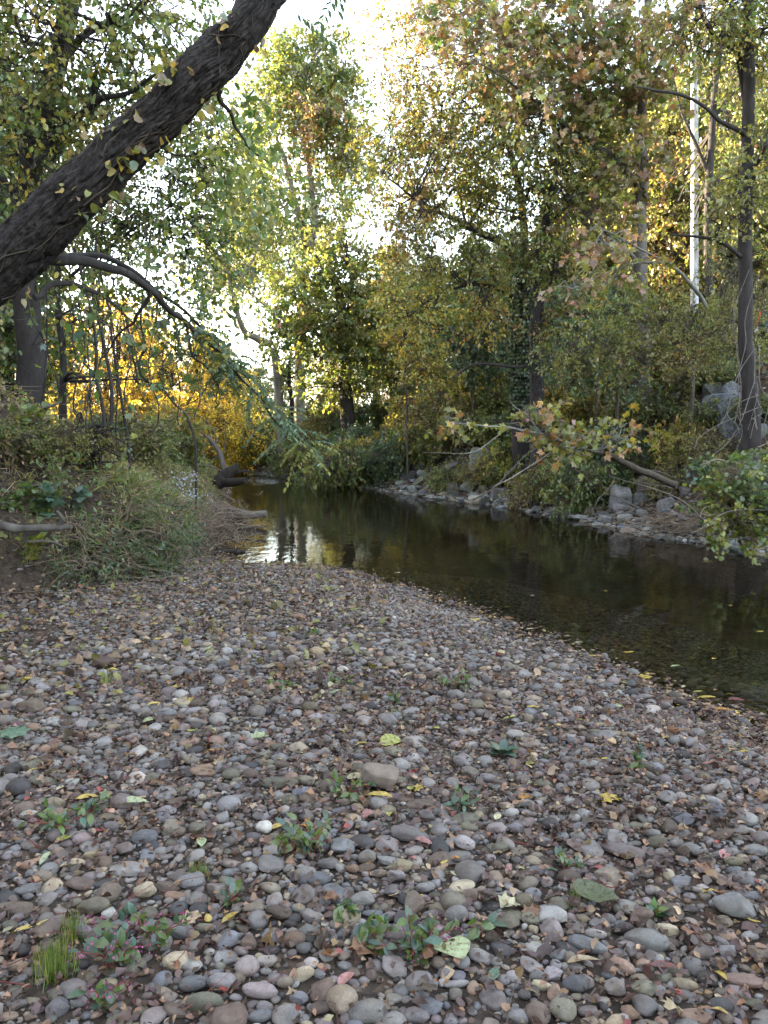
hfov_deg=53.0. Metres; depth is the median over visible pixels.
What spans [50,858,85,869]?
fallen leaf
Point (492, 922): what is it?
gravel weed
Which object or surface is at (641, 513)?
rock
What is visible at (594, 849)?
river cobble
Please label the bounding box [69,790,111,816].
gravel weed
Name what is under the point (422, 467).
rock
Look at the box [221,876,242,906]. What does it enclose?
gravel weed
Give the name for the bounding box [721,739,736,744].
river cobble
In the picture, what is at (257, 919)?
river cobble
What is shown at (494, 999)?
river cobble
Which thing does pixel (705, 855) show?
river cobble
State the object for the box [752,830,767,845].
river cobble
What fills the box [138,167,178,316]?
hanging vine
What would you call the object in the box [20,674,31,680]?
fallen leaf
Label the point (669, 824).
river cobble
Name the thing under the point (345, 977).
fallen leaf
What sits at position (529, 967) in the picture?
river cobble
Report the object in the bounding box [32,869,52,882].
river cobble
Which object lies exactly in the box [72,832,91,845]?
river cobble
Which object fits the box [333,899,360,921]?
gravel weed
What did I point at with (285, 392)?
forest tree
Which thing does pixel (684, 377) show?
shrub
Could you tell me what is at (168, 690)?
river cobble
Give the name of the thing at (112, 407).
sapling
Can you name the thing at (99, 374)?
hanging vine
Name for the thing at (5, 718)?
river cobble
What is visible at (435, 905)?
river cobble
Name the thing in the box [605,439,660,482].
shrub
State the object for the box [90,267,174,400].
hanging vine
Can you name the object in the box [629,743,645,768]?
gravel weed
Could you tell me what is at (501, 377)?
scrub
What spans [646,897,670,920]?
gravel weed
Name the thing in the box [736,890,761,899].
river cobble
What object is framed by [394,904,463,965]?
gravel weed
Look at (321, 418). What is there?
shrub
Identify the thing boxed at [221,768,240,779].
river cobble
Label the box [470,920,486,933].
river cobble
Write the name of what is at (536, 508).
rock
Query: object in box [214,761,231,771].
river cobble
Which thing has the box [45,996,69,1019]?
river cobble
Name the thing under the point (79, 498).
bank plant
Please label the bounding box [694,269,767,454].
root tangle
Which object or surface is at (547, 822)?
river cobble
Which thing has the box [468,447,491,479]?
rock
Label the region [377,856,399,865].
river cobble
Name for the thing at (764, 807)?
river cobble
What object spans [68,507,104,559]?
bank plant
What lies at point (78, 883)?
river cobble
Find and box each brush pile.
[543,471,731,550]
[672,511,749,550]
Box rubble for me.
[241,444,767,568]
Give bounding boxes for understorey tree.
[366,274,462,475]
[420,269,515,448]
[524,278,662,425]
[539,253,692,443]
[616,225,767,429]
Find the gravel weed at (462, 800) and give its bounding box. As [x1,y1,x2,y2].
[442,783,480,811]
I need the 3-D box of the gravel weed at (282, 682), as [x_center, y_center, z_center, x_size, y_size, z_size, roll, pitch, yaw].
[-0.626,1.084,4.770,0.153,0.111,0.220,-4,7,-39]
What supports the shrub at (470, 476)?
on the ground at (726, 600)
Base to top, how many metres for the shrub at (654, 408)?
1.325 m
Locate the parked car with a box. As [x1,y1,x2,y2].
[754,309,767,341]
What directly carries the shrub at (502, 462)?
on the ground at (726, 600)
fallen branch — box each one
[27,540,65,547]
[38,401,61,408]
[298,722,325,735]
[472,443,544,500]
[580,449,684,488]
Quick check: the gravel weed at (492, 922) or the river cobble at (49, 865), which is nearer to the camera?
the gravel weed at (492, 922)
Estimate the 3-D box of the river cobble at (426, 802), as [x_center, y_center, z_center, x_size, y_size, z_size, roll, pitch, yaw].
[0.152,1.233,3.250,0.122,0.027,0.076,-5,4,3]
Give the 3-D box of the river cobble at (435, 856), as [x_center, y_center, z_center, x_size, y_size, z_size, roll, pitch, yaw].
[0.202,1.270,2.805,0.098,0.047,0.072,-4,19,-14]
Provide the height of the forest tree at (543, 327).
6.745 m
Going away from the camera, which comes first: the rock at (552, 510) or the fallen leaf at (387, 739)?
the fallen leaf at (387, 739)
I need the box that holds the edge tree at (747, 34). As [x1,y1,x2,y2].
[624,0,767,460]
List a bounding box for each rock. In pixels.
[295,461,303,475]
[395,480,404,485]
[399,470,415,480]
[400,485,407,489]
[406,485,416,492]
[412,463,424,471]
[412,476,427,485]
[415,485,424,489]
[416,470,428,476]
[419,489,428,493]
[442,461,460,472]
[445,482,459,494]
[460,481,477,491]
[467,492,478,495]
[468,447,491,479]
[468,495,481,500]
[478,485,488,491]
[479,498,490,504]
[490,488,501,499]
[500,488,512,498]
[530,498,540,505]
[533,505,543,510]
[549,505,564,512]
[583,506,595,515]
[590,486,609,502]
[598,514,612,523]
[608,485,631,513]
[611,503,635,512]
[617,514,632,521]
[620,527,636,534]
[630,524,640,529]
[632,492,648,503]
[634,450,649,468]
[636,475,664,500]
[636,509,647,516]
[641,527,651,531]
[654,535,663,540]
[656,497,675,514]
[679,486,690,496]
[682,465,697,486]
[702,382,723,396]
[702,392,741,409]
[715,402,737,440]
[721,380,739,392]
[729,539,738,544]
[730,545,740,553]
[733,427,740,441]
[761,423,767,438]
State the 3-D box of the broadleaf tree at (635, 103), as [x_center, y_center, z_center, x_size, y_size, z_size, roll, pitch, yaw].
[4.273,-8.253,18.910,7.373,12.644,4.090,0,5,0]
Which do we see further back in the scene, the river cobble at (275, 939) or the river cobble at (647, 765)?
the river cobble at (647, 765)
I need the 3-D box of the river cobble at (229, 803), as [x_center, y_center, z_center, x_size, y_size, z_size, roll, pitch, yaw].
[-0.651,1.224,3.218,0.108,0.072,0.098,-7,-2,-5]
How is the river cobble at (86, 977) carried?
on the ground at (726, 600)
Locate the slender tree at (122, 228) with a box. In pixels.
[3,61,282,434]
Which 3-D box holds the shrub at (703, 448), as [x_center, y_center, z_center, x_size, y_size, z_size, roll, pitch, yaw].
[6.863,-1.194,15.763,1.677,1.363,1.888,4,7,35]
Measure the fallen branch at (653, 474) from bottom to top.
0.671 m
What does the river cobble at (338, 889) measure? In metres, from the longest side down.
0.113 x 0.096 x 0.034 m
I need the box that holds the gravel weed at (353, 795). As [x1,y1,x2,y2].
[325,768,375,801]
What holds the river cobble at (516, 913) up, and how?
on the ground at (726, 600)
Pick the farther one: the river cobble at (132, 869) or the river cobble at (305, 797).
the river cobble at (305, 797)
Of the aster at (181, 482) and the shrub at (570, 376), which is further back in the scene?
the shrub at (570, 376)
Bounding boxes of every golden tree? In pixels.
[15,322,83,416]
[44,308,116,422]
[51,378,128,424]
[52,283,142,413]
[69,294,171,416]
[82,330,215,419]
[100,387,165,421]
[107,293,192,406]
[148,322,259,475]
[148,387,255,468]
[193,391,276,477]
[202,342,273,470]
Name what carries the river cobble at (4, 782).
on the ground at (726, 600)
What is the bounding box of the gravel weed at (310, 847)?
[276,810,337,854]
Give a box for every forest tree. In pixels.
[0,3,103,382]
[0,46,132,421]
[42,310,94,422]
[111,318,177,401]
[175,335,240,402]
[230,366,274,421]
[259,362,306,416]
[291,343,361,411]
[336,278,399,406]
[346,242,423,400]
[387,253,476,382]
[448,238,506,367]
[471,231,545,350]
[497,212,594,375]
[508,100,684,346]
[547,81,758,329]
[575,196,689,326]
[651,55,767,319]
[658,67,767,327]
[700,176,767,344]
[720,134,767,310]
[752,141,767,306]
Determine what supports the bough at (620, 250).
attached to the pale trunk tree at (709, 164)
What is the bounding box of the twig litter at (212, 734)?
[0,382,670,1022]
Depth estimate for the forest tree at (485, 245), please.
34.65 m
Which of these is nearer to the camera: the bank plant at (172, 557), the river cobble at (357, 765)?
the river cobble at (357, 765)
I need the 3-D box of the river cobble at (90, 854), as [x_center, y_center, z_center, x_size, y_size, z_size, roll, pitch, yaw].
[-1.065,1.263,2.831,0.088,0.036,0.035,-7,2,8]
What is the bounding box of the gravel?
[0,527,767,1023]
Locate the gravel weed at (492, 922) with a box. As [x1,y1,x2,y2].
[466,910,507,940]
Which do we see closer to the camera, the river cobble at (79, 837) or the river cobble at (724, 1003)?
the river cobble at (724, 1003)
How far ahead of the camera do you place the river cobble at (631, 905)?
2.52 m
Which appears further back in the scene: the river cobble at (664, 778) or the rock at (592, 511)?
the rock at (592, 511)
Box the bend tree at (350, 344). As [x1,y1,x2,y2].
[249,220,419,434]
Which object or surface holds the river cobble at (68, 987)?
on the ground at (726, 600)
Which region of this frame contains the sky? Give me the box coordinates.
[0,0,767,414]
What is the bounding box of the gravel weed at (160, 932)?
[128,902,192,951]
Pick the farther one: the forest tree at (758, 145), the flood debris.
the forest tree at (758, 145)
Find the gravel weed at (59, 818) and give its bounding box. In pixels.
[17,796,93,834]
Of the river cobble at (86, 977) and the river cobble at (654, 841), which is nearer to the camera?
the river cobble at (86, 977)
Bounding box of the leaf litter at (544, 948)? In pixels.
[0,348,767,1023]
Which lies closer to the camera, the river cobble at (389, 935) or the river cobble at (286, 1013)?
the river cobble at (286, 1013)
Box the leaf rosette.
[487,738,518,756]
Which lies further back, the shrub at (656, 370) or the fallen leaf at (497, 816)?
the shrub at (656, 370)
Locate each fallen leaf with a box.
[0,725,32,741]
[8,926,31,933]
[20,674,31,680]
[38,851,50,868]
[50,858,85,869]
[53,834,70,843]
[73,793,96,798]
[107,796,147,806]
[179,910,204,923]
[197,837,206,848]
[204,913,211,922]
[213,758,226,762]
[217,911,238,926]
[250,729,267,738]
[272,823,280,828]
[319,947,338,960]
[320,890,340,900]
[337,972,353,983]
[346,772,360,778]
[361,809,373,817]
[362,791,391,796]
[378,734,401,745]
[411,783,425,790]
[415,836,431,843]
[433,935,470,957]
[489,967,498,978]
[494,813,500,818]
[498,891,519,907]
[518,793,530,797]
[521,903,540,917]
[561,954,598,963]
[566,878,617,901]
[594,792,620,802]
[643,960,677,966]
[693,860,714,872]
[712,969,726,979]
[713,1006,726,1012]
[719,849,730,857]
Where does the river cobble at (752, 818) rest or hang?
on the ground at (726, 600)
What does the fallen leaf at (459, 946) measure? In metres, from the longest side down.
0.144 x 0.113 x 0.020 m
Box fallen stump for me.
[212,463,247,490]
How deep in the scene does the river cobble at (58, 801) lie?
3.23 m
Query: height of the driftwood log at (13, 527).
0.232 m
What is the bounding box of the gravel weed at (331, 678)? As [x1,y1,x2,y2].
[328,671,352,685]
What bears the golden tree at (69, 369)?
on the ground at (726, 600)
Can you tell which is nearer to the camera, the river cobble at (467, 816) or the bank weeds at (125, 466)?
the river cobble at (467, 816)
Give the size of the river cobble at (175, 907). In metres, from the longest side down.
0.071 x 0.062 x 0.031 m
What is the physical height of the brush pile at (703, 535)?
1.411 m
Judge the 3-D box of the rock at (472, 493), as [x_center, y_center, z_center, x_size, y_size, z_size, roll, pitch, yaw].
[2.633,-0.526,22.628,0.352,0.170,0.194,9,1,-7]
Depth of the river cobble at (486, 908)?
2.50 m
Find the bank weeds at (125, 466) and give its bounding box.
[0,370,225,582]
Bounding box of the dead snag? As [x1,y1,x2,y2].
[185,408,226,473]
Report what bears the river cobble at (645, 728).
on the ground at (726, 600)
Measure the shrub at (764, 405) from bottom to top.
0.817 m
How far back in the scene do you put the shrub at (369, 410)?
34.71 m
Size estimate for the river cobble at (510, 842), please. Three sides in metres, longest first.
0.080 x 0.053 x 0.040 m
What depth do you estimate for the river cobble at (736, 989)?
2.16 m
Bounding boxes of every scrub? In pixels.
[290,432,386,489]
[321,430,390,486]
[323,403,369,444]
[348,434,386,485]
[384,372,452,427]
[386,409,456,464]
[391,374,457,393]
[393,380,487,465]
[440,349,510,421]
[443,343,546,382]
[500,336,564,376]
[521,449,636,519]
[528,384,603,439]
[543,328,614,392]
[545,416,656,468]
[579,285,737,397]
[718,255,767,346]
[731,313,767,352]
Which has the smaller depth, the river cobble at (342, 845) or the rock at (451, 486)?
the river cobble at (342, 845)
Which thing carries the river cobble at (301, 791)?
on the ground at (726, 600)
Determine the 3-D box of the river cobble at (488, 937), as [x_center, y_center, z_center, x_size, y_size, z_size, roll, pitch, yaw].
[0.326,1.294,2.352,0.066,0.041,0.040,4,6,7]
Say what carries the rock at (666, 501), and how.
on the ground at (726, 600)
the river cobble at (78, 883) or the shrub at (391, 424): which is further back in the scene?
the shrub at (391, 424)
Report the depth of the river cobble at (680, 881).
2.70 m
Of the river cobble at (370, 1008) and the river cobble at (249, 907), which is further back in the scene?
the river cobble at (249, 907)
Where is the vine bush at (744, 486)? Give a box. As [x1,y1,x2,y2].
[674,443,767,564]
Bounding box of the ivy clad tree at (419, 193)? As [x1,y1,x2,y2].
[337,0,582,486]
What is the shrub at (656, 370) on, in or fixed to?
on the ground at (726, 600)
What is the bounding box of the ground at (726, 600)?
[0,352,767,1023]
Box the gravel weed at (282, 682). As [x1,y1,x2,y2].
[266,678,297,691]
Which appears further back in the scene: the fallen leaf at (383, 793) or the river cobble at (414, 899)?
the fallen leaf at (383, 793)
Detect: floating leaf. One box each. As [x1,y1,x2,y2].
[638,674,651,678]
[726,697,743,700]
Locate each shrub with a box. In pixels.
[0,408,101,469]
[0,419,68,462]
[41,413,133,465]
[71,397,178,461]
[71,417,137,458]
[75,412,188,468]
[107,413,213,470]
[126,405,210,459]
[142,399,223,458]
[228,413,307,469]
[264,430,336,480]
[285,397,315,431]
[289,393,362,448]
[320,417,393,481]
[354,393,394,431]
[355,429,418,489]
[378,375,462,425]
[379,413,416,436]
[385,420,455,465]
[390,426,434,476]
[412,377,459,408]
[422,463,468,494]
[433,397,501,449]
[444,372,507,403]
[452,455,510,491]
[459,407,510,448]
[470,383,509,416]
[474,434,546,487]
[481,404,553,445]
[498,441,579,509]
[501,406,590,441]
[544,372,577,402]
[549,354,632,396]
[556,385,622,424]
[567,457,630,497]
[580,388,679,432]
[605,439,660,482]
[608,380,697,430]
[611,327,708,393]
[627,350,705,389]
[638,452,694,503]
[645,415,709,470]
[655,350,737,398]
[673,396,738,432]
[678,421,739,479]
[683,360,739,393]
[726,392,767,420]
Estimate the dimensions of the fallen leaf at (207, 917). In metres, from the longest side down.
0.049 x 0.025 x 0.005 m
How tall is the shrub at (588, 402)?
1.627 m
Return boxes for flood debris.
[161,482,293,560]
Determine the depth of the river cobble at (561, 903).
2.54 m
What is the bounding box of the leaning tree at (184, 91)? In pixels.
[0,0,345,492]
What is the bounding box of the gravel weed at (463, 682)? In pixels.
[443,667,474,689]
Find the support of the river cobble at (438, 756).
on the ground at (726, 600)
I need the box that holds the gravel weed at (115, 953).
[67,901,161,971]
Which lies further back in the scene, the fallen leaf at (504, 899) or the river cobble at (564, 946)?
the fallen leaf at (504, 899)
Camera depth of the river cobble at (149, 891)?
2.58 m
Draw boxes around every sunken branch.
[214,547,244,555]
[217,525,266,530]
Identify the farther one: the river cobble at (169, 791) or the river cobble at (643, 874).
the river cobble at (169, 791)
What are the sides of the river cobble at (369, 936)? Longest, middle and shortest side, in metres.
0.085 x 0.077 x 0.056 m
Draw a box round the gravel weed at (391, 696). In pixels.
[388,689,401,704]
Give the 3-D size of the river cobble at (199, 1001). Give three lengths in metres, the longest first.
0.103 x 0.058 x 0.039 m
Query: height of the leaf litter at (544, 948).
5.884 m
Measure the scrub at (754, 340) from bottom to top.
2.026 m
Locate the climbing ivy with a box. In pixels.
[505,268,533,411]
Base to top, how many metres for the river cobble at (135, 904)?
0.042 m
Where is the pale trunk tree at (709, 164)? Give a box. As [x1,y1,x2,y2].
[648,0,767,349]
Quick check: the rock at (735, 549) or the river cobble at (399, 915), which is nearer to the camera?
the river cobble at (399, 915)
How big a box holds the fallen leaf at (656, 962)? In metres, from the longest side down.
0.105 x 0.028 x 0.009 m
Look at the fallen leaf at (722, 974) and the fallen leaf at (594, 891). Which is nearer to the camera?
the fallen leaf at (722, 974)
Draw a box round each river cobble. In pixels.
[0,715,12,725]
[0,778,9,795]
[0,881,7,890]
[0,888,19,902]
[0,901,33,916]
[1,763,21,774]
[5,778,30,796]
[6,958,28,971]
[11,731,34,741]
[13,801,35,816]
[13,882,42,895]
[16,699,44,712]
[21,758,40,770]
[27,919,60,940]
[31,777,60,786]
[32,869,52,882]
[36,891,57,906]
[37,938,53,952]
[40,862,59,873]
[40,877,63,893]
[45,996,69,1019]
[46,828,60,842]
[47,796,64,807]
[48,807,67,820]
[49,914,67,926]
[59,978,88,1000]
[60,830,78,841]
[65,876,95,890]
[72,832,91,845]
[74,924,91,938]
[76,897,109,914]
[77,970,94,981]
[79,841,99,852]
[82,850,101,859]
[92,877,116,888]
[93,881,121,902]
[94,657,116,668]
[94,736,112,748]
[94,855,112,867]
[105,1011,132,1023]
[108,861,148,876]
[109,770,126,780]
[110,793,132,809]
[113,728,138,735]
[113,841,132,854]
[120,901,140,917]
[122,957,146,976]
[126,771,145,785]
[129,744,148,758]
[131,829,157,844]
[131,881,156,898]
[135,921,157,934]
[136,707,152,717]
[138,906,157,922]
[139,933,172,950]
[139,1006,166,1023]
[144,772,161,781]
[151,970,172,986]
[152,759,172,769]
[153,715,176,722]
[153,786,176,800]
[155,881,180,892]
[159,686,176,695]
[161,818,180,835]
[162,950,188,970]
[163,797,185,806]
[163,1002,187,1018]
[169,901,188,917]
[170,924,193,939]
[176,786,193,795]
[176,871,205,890]
[177,767,192,778]
[178,975,206,991]
[182,958,202,971]
[186,891,207,905]
[186,991,223,1014]
[187,849,204,862]
[188,822,204,832]
[189,686,204,695]
[189,902,207,916]
[190,767,214,776]
[204,969,220,986]
[206,1001,248,1023]
[207,735,223,746]
[207,883,228,899]
[207,972,235,992]
[209,712,226,725]
[213,949,237,964]
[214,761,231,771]
[215,795,240,812]
[216,930,241,949]
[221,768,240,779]
[235,955,259,977]
[240,934,257,950]
[242,902,263,913]
[242,982,277,998]
[247,705,265,716]
[248,910,268,929]
[248,1009,272,1022]
[257,854,285,872]
[257,955,277,967]
[258,777,298,788]
[261,928,282,944]
[263,844,281,854]
[265,904,291,920]
[266,892,282,906]
[271,752,288,761]
[271,1003,302,1023]
[279,794,300,805]
[283,930,305,948]
[288,741,308,753]
[289,991,308,1004]
[292,786,308,796]
[292,884,317,905]
[293,865,315,877]
[293,966,313,982]
[297,809,313,820]
[297,871,330,885]
[297,923,318,942]
[299,793,316,804]
[300,752,316,763]
[302,910,325,923]
[308,1001,329,1014]
[310,977,334,1002]
[311,749,324,758]
[315,778,335,793]
[316,857,338,868]
[319,883,347,903]
[326,983,358,1014]
[330,837,355,853]
[332,785,346,796]
[337,834,353,839]
[340,907,360,928]
[348,998,387,1023]
[350,762,363,772]
[350,834,374,848]
[351,891,374,905]
[351,923,375,939]
[357,715,372,726]
[357,849,375,863]
[360,762,398,788]
[363,943,375,953]
[369,795,387,808]
[375,835,398,855]
[377,713,396,725]
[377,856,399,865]
[381,1011,406,1023]
[382,954,406,977]
[383,746,402,756]
[384,884,403,897]
[385,859,412,872]
[385,924,414,944]
[386,870,405,881]
[390,758,410,769]
[390,824,429,841]
[394,910,420,925]
[401,708,418,717]
[402,735,422,748]
[404,845,423,855]
[404,890,426,914]
[405,970,431,992]
[405,1006,429,1023]
[406,799,433,808]
[415,881,434,892]
[418,950,423,958]
[419,997,442,1016]
[426,851,452,866]
[428,902,444,916]
[430,837,448,853]
[431,822,448,836]
[434,754,453,763]
[440,891,466,910]
[444,905,467,923]
[447,689,464,699]
[449,851,471,861]
[449,879,474,892]
[451,955,469,969]
[452,811,478,824]
[453,753,473,766]
[454,835,474,850]
[454,860,484,882]
[461,766,478,777]
[462,888,481,901]
[468,948,491,964]
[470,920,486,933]
[477,755,493,767]
[479,987,506,1011]
[480,842,508,853]
[481,901,500,913]
[482,930,500,942]
[486,822,506,833]
[490,941,511,957]
[496,836,514,849]
[496,911,519,930]
[501,909,521,920]
[503,1008,528,1023]
[515,893,533,908]
[517,876,538,890]
[520,911,539,925]
[520,955,542,972]
[524,941,544,956]
[525,1001,550,1023]
[526,694,541,703]
[538,903,567,923]
[539,918,563,941]
[540,855,557,864]
[541,817,558,830]
[544,965,562,979]
[549,896,568,909]
[549,948,565,960]
[549,995,576,1021]
[555,941,578,954]
[557,869,581,885]
[562,974,588,992]
[565,920,583,933]
[566,838,584,846]
[567,934,607,953]
[569,706,584,715]
[577,1005,599,1016]
[579,973,593,988]
[580,842,603,857]
[580,1016,597,1023]
[581,778,599,790]
[583,857,607,866]
[589,917,610,930]
[594,866,622,885]
[598,842,645,859]
[599,730,616,739]
[604,979,625,996]
[606,829,627,843]
[610,948,629,961]
[610,956,635,974]
[611,922,633,934]
[613,808,629,822]
[617,940,637,956]
[618,899,642,915]
[621,1004,639,1020]
[624,928,669,951]
[630,908,653,927]
[631,979,656,996]
[632,994,658,1016]
[634,862,653,877]
[638,761,652,770]
[639,724,660,736]
[645,835,667,848]
[653,774,671,782]
[656,817,678,834]
[656,923,679,936]
[658,790,677,803]
[659,902,683,922]
[667,967,689,977]
[669,874,690,888]
[670,812,693,825]
[673,977,698,991]
[674,829,692,839]
[677,1008,711,1023]
[680,736,697,747]
[681,842,705,856]
[681,956,705,977]
[689,944,714,959]
[697,853,715,863]
[697,970,717,986]
[706,873,732,886]
[707,997,733,1015]
[708,915,732,927]
[710,828,734,840]
[711,892,756,918]
[713,847,738,858]
[715,778,732,789]
[716,1011,734,1023]
[718,945,735,956]
[719,972,763,988]
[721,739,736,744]
[724,985,747,996]
[730,871,755,887]
[733,824,750,834]
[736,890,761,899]
[739,812,758,825]
[741,997,763,1007]
[742,777,759,786]
[744,844,767,856]
[746,945,767,962]
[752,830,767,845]
[754,804,767,811]
[762,883,767,899]
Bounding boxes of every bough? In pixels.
[423,397,671,487]
[537,225,707,316]
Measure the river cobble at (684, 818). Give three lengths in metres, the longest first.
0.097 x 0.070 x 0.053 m
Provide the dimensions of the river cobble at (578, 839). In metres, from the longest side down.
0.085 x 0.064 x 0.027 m
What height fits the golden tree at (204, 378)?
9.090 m
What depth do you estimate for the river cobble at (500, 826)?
3.02 m
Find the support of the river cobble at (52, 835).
on the ground at (726, 600)
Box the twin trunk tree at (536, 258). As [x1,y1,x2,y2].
[448,0,642,496]
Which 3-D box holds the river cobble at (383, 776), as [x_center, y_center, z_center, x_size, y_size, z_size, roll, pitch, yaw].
[-0.018,1.167,3.395,0.168,0.086,0.105,5,12,6]
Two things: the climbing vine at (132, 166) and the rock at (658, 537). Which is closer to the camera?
the climbing vine at (132, 166)
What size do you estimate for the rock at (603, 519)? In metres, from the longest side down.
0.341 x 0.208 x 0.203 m
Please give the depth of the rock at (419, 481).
25.68 m
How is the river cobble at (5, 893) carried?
on the ground at (726, 600)
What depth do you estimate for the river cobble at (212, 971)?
2.19 m
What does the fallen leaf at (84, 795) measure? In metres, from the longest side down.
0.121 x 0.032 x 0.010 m
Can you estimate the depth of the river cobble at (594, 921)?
2.44 m
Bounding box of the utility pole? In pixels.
[685,33,706,311]
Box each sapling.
[43,271,80,423]
[49,227,126,468]
[55,236,121,469]
[57,266,111,427]
[67,241,120,428]
[99,211,148,469]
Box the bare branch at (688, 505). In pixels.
[595,475,767,533]
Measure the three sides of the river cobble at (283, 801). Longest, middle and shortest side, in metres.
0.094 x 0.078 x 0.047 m
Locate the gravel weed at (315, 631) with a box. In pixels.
[305,627,322,636]
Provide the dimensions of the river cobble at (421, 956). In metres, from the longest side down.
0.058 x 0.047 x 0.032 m
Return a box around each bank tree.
[0,0,251,406]
[262,341,319,466]
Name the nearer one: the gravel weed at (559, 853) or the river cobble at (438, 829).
the gravel weed at (559, 853)
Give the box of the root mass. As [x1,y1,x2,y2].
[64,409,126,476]
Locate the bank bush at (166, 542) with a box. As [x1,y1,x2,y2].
[30,478,215,590]
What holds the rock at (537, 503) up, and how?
on the ground at (726, 600)
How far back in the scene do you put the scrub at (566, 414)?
21.55 m
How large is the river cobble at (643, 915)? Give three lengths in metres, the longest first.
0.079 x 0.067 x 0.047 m
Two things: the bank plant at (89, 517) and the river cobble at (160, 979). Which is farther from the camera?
the bank plant at (89, 517)
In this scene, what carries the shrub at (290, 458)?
on the ground at (726, 600)
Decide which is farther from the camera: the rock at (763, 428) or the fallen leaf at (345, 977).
the rock at (763, 428)
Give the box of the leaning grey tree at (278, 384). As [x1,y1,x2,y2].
[168,117,313,469]
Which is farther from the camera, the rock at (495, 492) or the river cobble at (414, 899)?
the rock at (495, 492)
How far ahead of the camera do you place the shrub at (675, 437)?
16.86 m
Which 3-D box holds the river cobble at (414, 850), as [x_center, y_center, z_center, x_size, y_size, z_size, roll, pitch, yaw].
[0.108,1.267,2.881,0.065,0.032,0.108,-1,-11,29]
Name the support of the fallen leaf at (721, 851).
on the ground at (726, 600)
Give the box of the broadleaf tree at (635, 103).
[410,0,714,397]
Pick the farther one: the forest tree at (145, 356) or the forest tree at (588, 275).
the forest tree at (145, 356)
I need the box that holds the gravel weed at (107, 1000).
[66,968,134,1009]
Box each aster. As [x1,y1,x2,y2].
[158,470,198,504]
[172,486,202,518]
[193,492,215,512]
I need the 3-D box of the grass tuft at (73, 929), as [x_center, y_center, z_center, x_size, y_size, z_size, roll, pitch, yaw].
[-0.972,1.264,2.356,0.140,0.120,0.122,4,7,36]
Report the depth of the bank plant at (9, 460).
8.26 m
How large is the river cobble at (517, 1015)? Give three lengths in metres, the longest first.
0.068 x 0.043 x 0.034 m
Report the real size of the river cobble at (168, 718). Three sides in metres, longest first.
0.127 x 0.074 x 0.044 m
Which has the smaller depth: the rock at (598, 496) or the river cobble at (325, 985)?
the river cobble at (325, 985)
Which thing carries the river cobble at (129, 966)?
on the ground at (726, 600)
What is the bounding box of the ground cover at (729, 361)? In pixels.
[271,343,767,473]
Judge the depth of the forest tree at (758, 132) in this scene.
29.87 m
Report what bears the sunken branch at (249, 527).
on the flood debris
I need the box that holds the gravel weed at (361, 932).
[352,911,399,955]
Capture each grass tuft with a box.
[22,933,82,991]
[57,902,89,945]
[99,666,117,685]
[150,547,168,573]
[182,855,208,879]
[567,879,589,913]
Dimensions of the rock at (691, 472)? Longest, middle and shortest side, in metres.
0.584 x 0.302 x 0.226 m
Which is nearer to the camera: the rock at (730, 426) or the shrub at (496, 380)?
the rock at (730, 426)
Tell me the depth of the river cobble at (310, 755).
3.70 m
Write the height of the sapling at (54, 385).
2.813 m
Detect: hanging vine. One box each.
[16,285,75,416]
[19,266,90,405]
[30,241,169,355]
[73,256,132,433]
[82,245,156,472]
[88,247,148,384]
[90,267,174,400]
[115,281,243,431]
[116,226,192,379]
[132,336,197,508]
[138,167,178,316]
[138,291,186,371]
[142,308,211,424]
[143,300,219,417]
[175,350,301,407]
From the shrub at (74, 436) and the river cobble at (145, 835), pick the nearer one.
the river cobble at (145, 835)
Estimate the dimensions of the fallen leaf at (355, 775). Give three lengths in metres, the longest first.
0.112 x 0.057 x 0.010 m
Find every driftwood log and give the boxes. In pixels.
[0,510,72,532]
[215,505,267,518]
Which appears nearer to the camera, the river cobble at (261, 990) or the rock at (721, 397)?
the river cobble at (261, 990)
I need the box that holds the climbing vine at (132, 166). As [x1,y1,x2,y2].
[0,0,276,308]
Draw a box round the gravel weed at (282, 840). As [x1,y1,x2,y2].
[270,826,314,858]
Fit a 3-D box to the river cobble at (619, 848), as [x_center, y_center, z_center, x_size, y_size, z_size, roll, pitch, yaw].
[0.891,1.268,2.892,0.173,0.039,0.100,6,2,22]
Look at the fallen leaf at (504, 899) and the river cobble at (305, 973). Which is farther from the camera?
the fallen leaf at (504, 899)
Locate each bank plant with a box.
[0,430,35,472]
[0,486,41,512]
[0,531,57,564]
[9,401,51,435]
[17,480,65,522]
[36,451,84,492]
[53,484,91,514]
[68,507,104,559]
[104,509,138,561]
[113,438,130,464]
[125,470,150,516]
[152,542,190,573]
[153,447,172,482]
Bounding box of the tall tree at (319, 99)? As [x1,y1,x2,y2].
[203,16,387,437]
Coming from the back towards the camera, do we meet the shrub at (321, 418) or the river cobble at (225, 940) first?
the shrub at (321, 418)
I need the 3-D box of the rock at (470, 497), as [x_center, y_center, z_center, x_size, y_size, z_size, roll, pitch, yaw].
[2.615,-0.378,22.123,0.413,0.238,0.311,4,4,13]
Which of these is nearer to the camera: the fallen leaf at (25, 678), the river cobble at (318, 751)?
the river cobble at (318, 751)
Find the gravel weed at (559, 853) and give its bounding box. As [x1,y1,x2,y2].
[555,846,583,868]

